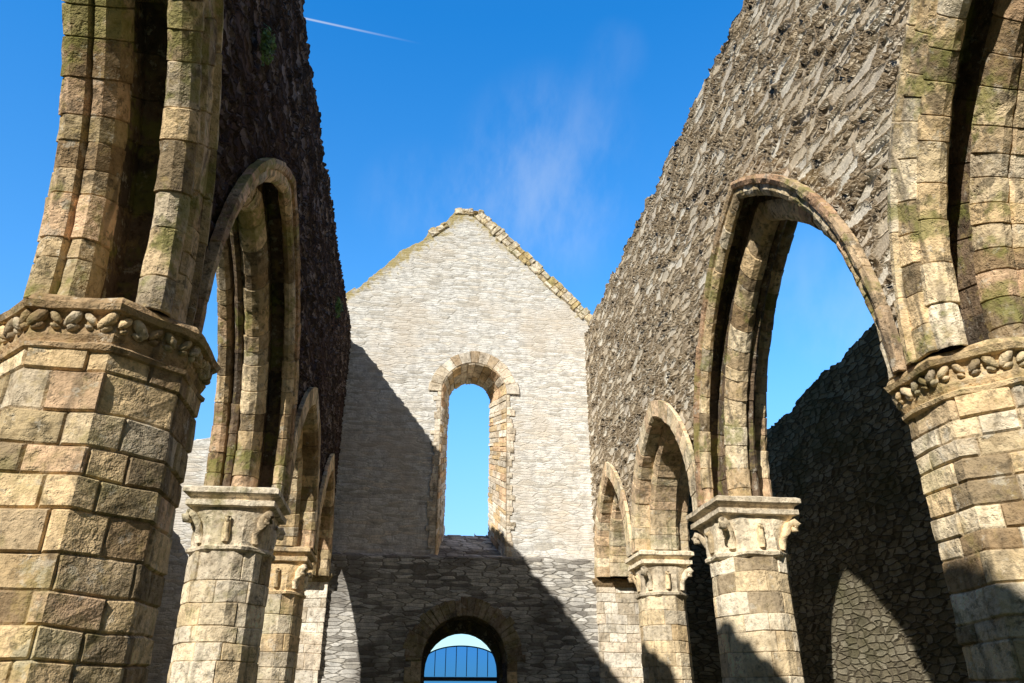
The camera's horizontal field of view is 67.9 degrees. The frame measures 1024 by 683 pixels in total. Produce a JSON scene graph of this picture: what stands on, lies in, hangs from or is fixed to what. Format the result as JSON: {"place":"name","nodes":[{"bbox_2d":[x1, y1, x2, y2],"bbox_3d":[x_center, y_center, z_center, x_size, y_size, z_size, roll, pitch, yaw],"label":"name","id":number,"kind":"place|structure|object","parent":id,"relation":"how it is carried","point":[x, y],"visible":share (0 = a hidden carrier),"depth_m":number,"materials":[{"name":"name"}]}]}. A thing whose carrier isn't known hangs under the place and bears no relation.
{"place":"outdoors","nodes":[
{"label":"outdoors","id":0,"kind":"place"},
{"bbox_2d":[167,551,271,682],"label":"shaft","id":1,"kind":"object","parent":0,"point":[220,622],"visible":1,"depth_m":10.28,"materials":[{"name":"beige stone"}]},
{"bbox_2d":[186,506,279,561],"bbox_3d":[-4.072,2.864,11.158,1.179,0.642,1.180,3,-26,-6],"label":"capital bell","id":2,"kind":"object","parent":1,"relation":"on","point":[244,521],"visible":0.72,"depth_m":10.74,"materials":[{"name":"beige stone"}]},
{"bbox_2d":[181,508,285,549],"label":"crockets","id":3,"kind":"object","parent":2,"relation":"on","point":[191,517],"visible":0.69,"depth_m":10.73,"materials":[{"name":"beige stone"}]},
{"bbox_2d":[183,485,290,524],"bbox_3d":[-4.067,2.459,11.355,1.319,0.292,1.321,3,-26,-6],"label":"abacus","id":4,"kind":"object","parent":2,"relation":"on","point":[273,500],"visible":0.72,"depth_m":10.82,"materials":[{"name":"beige stone"}]},
{"bbox_2d":[153,157,300,500],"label":"pointed arch","id":5,"kind":"structure","parent":4,"relation":"on","point":[252,260],"depth_m":11.43,"materials":[{"name":"beige stone"}]},
{"bbox_2d":[257,594,303,682],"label":"shaft","id":6,"kind":"object","parent":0,"point":[279,647],"visible":0.6,"depth_m":14.32,"materials":[{"name":"beige stone"}]},
{"bbox_2d":[268,561,308,598],"bbox_3d":[-4.606,4.775,15.128,1.036,0.645,1.040,3,-26,-6],"label":"capital bell","id":7,"kind":"object","parent":6,"relation":"on","point":[287,573],"visible":0.46,"depth_m":14.77,"materials":[{"name":"beige stone"}]},
{"bbox_2d":[273,564,312,590],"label":"crockets","id":8,"kind":"object","parent":7,"relation":"on","point":[301,570],"visible":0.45,"depth_m":14.78,"materials":[{"name":"beige stone"}]},
{"bbox_2d":[273,546,316,569],"bbox_3d":[-4.604,4.366,15.319,1.178,0.293,1.181,3,-26,-6],"label":"abacus","id":9,"kind":"object","parent":7,"relation":"on","point":[306,556],"visible":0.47,"depth_m":14.87,"materials":[{"name":"beige stone"}]},
{"bbox_2d":[0,0,873,650],"label":"sky","id":10,"kind":"structure","parent":0,"point":[557,121],"materials":[{"name":"blue"}]},
{"bbox_2d":[638,596,694,682],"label":"shaft","id":11,"kind":"object","parent":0,"point":[666,656],"visible":0.99,"depth_m":15.21,"materials":[{"name":"beige stone"}]},
{"bbox_2d":[632,564,688,599],"bbox_3d":[3.139,5.107,16.049,1.046,0.645,1.042,3,-26,-6],"label":"capital bell","id":12,"kind":"object","parent":11,"relation":"on","point":[657,571],"visible":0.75,"depth_m":15.69,"materials":[{"name":"beige stone"}]},
{"bbox_2d":[625,550,693,571],"bbox_3d":[3.134,4.700,16.245,1.178,0.290,1.179,3,-26,-6],"label":"abacus","id":13,"kind":"object","parent":12,"relation":"on","point":[638,559],"visible":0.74,"depth_m":15.77,"materials":[{"name":"beige stone"}]},
{"bbox_2d":[627,566,693,591],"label":"crockets","id":14,"kind":"object","parent":12,"relation":"on","point":[647,576],"visible":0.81,"depth_m":15.67,"materials":[{"name":"beige stone"}]},
{"bbox_2d":[710,556,805,682],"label":"shaft","id":15,"kind":"object","parent":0,"point":[757,634],"visible":1,"depth_m":11.17,"materials":[{"name":"beige stone"}]},
{"bbox_2d":[697,514,792,564],"bbox_3d":[3.708,3.200,12.086,1.227,0.649,1.230,3,-26,-6],"label":"capital bell","id":16,"kind":"object","parent":15,"relation":"on","point":[744,527],"visible":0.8,"depth_m":11.65,"materials":[{"name":"beige stone"}]},
{"bbox_2d":[686,495,800,529],"bbox_3d":[3.711,2.796,12.286,1.382,0.291,1.380,3,-26,-6],"label":"abacus","id":17,"kind":"object","parent":16,"relation":"on","point":[711,510],"visible":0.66,"depth_m":11.73,"materials":[{"name":"beige stone"}]},
{"bbox_2d":[631,400,697,553],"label":"pointed arch","id":18,"kind":"structure","parent":17,"relation":"on","point":[663,485],"depth_m":15.95,"materials":[{"name":"beige stone"}]},
{"bbox_2d":[693,174,938,506],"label":"pointed arch","id":19,"kind":"structure","parent":17,"relation":"on","point":[762,216],"depth_m":12.35,"materials":[{"name":"beige stone"}]},
{"bbox_2d":[584,0,923,577],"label":"rubble masonry","id":20,"kind":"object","parent":19,"relation":"on","point":[802,91],"visible":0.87,"depth_m":12.09,"materials":[{"name":"grey stone"}]},
{"bbox_2d":[691,517,800,553],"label":"crockets","id":21,"kind":"object","parent":16,"relation":"on","point":[725,526],"visible":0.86,"depth_m":11.66,"materials":[{"name":"beige stone"}]},
{"label":"grassy ground","id":22,"kind":"structure","parent":0,"visible":0},
{"bbox_2d":[0,293,220,682],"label":"stone pier","id":23,"kind":"structure","parent":22,"relation":"on","point":[102,400],"depth_m":5.52,"materials":[{"name":"beige stone"}]},
{"bbox_2d":[146,437,210,682],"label":"masonry","id":24,"kind":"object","parent":22,"relation":"on","point":[165,625],"visible":0.08,"depth_m":18.50,"materials":[{"name":"grey stone"}]},
{"bbox_2d":[294,573,332,682],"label":"stone respond","id":25,"kind":"object","parent":22,"relation":"on","point":[311,631],"visible":0.34,"depth_m":17.92,"materials":[{"name":"beige stone"}]},
{"bbox_2d":[288,454,334,576],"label":"pointed arch","id":26,"kind":"structure","parent":25,"relation":"on","point":[322,551],"depth_m":18.38,"materials":[{"name":"beige stone"}]},
{"bbox_2d":[314,552,599,682],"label":"masonry","id":27,"kind":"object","parent":22,"relation":"on","point":[378,605],"visible":0.99,"depth_m":18.69,"materials":[{"name":"grey stone"}]},
{"bbox_2d":[403,596,525,682],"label":"doorway arch","id":28,"kind":"structure","parent":22,"relation":"on","point":[497,624],"depth_m":18.48,"materials":[{"name":"brown stone"}]},
{"bbox_2d":[424,647,497,682],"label":"glass panels","id":29,"kind":"object","parent":28,"relation":"attached to","point":[473,668],"visible":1,"depth_m":19.17,"materials":[{"name":"blue glass"}]},
{"bbox_2d":[424,677,497,680],"bbox_3d":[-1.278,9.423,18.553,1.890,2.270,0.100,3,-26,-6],"label":"door rail","id":30,"kind":"object","parent":28,"relation":"attached to","point":[460,678],"depth_m":18.98,"materials":[{"name":"metal"}]},
{"bbox_2d":[421,620,501,682],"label":"doorway inner order","id":31,"kind":"object","parent":28,"relation":"attached to","point":[481,633],"visible":0.61,"depth_m":19.29,"materials":[{"name":"stone"}]},
{"bbox_2d":[430,645,493,676],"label":"glazing bars","id":32,"kind":"object","parent":28,"relation":"attached to","point":[456,646],"visible":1,"depth_m":19.24,"materials":[{"name":"black metal"}]},
{"bbox_2d":[323,209,617,558],"bbox_3d":[-1.281,3.152,21.246,9.000,15.946,0.980,3,-26,-6],"label":"masonry","id":33,"kind":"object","parent":22,"relation":"on","point":[421,312],"visible":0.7,"depth_m":21.55,"materials":[{"name":"grey stone"}]},
{"bbox_2d":[428,222,448,236],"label":"verge stones","id":34,"kind":"object","parent":33,"relation":"attached to","point":[437,229],"visible":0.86,"depth_m":23.69,"materials":[{"name":"beige stone"}]},
{"bbox_2d":[455,208,483,215],"bbox_3d":[-1.392,-3.989,24.434,0.929,0.292,0.756,3,-26,-6],"label":"apex coping","id":35,"kind":"object","parent":33,"relation":"attached to","point":[470,211],"visible":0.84,"depth_m":24.11,"materials":[{"name":"beige stone"}]},
{"bbox_2d":[438,535,501,555],"bbox_3d":[-1.129,5.450,20.133,1.880,0.800,1.030,3,-26,-6],"label":"window sill","id":36,"kind":"structure","parent":33,"relation":"attached to","point":[455,545],"depth_m":20.13,"materials":[{"name":"grey stone"}]},
{"bbox_2d":[426,351,519,556],"bbox_3d":[-1.129,3.156,21.220,2.589,5.917,1.061,3,-26,-6],"label":"window frame","id":37,"kind":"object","parent":33,"relation":"in","point":[494,379],"depth_m":21.24,"materials":[{"name":"beige stone"}]},
{"bbox_2d":[475,213,592,322],"bbox_3d":[0.753,-2.090,23.815,3.983,4.037,0.767,3,-26,-6],"label":"verge coping","id":38,"kind":"object","parent":33,"relation":"attached to","point":[552,283],"visible":0.84,"depth_m":23.54,"materials":[{"name":"beige stone"}]},
{"bbox_2d":[592,578,643,682],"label":"stone respond","id":39,"kind":"object","parent":22,"relation":"on","point":[617,605],"visible":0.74,"depth_m":18.77,"materials":[{"name":"beige stone"}]},
{"bbox_2d":[594,462,675,577],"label":"pointed arch","id":40,"kind":"structure","parent":39,"relation":"on","point":[613,546],"depth_m":19.16,"materials":[{"name":"beige stone"}]},
{"bbox_2d":[601,471,722,682],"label":"masonry","id":41,"kind":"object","parent":22,"relation":"on","point":[705,654],"visible":0.09,"depth_m":19.64,"materials":[{"name":"grey stone"}]},
{"bbox_2d":[766,323,970,682],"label":"masonry","id":42,"kind":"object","parent":22,"relation":"on","point":[871,598],"visible":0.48,"depth_m":14.35,"materials":[{"name":"grey stone"}]},
{"bbox_2d":[884,337,1023,682],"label":"stone pier","id":43,"kind":"structure","parent":22,"relation":"on","point":[961,410],"depth_m":6.60,"materials":[{"name":"beige stone"}]},
{"bbox_2d":[887,0,1023,365],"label":"pointed arch","id":44,"kind":"structure","parent":43,"relation":"on","point":[955,210],"depth_m":7.30,"materials":[{"name":"beige stone"}]},
{"bbox_3d":[-2.683,-0.555,0.284,2.007,4.493,2.011,3,-26,-6],"label":"stone pier","id":45,"kind":"object","parent":22,"relation":"on","visible":0},
{"bbox_2d":[23,0,223,325],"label":"pointed arch","id":46,"kind":"structure","parent":45,"relation":"on","point":[128,207],"depth_m":6.41,"materials":[{"name":"beige stone"}]},
{"bbox_2d":[206,0,350,494],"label":"rubble masonry","id":47,"kind":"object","parent":45,"relation":"on","point":[271,110],"visible":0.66,"depth_m":11.63,"materials":[{"name":"grey stone"}]},
{"bbox_2d":[259,25,279,65],"bbox_3d":[-2.735,-3.338,8.594,0.226,0.471,0.437,3,-26,-6],"label":"wall plant","id":48,"kind":"object","parent":47,"relation":"attached to","point":[266,49],"depth_m":8.53,"materials":[{"name":"green plant"}]},
{"bbox_2d":[275,387,320,550],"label":"pointed arch","id":49,"kind":"structure","parent":47,"relation":"attached to","point":[299,527],"depth_m":15.11,"materials":[{"name":"beige stone"}]},
{"bbox_2d":[335,296,343,318],"bbox_3d":[-3.806,-0.756,16.882,0.253,0.536,0.435,3,-26,-6],"label":"wall plant","id":50,"kind":"object","parent":47,"relation":"attached to","point":[338,305],"depth_m":16.80,"materials":[{"name":"green plant"}]}
]}

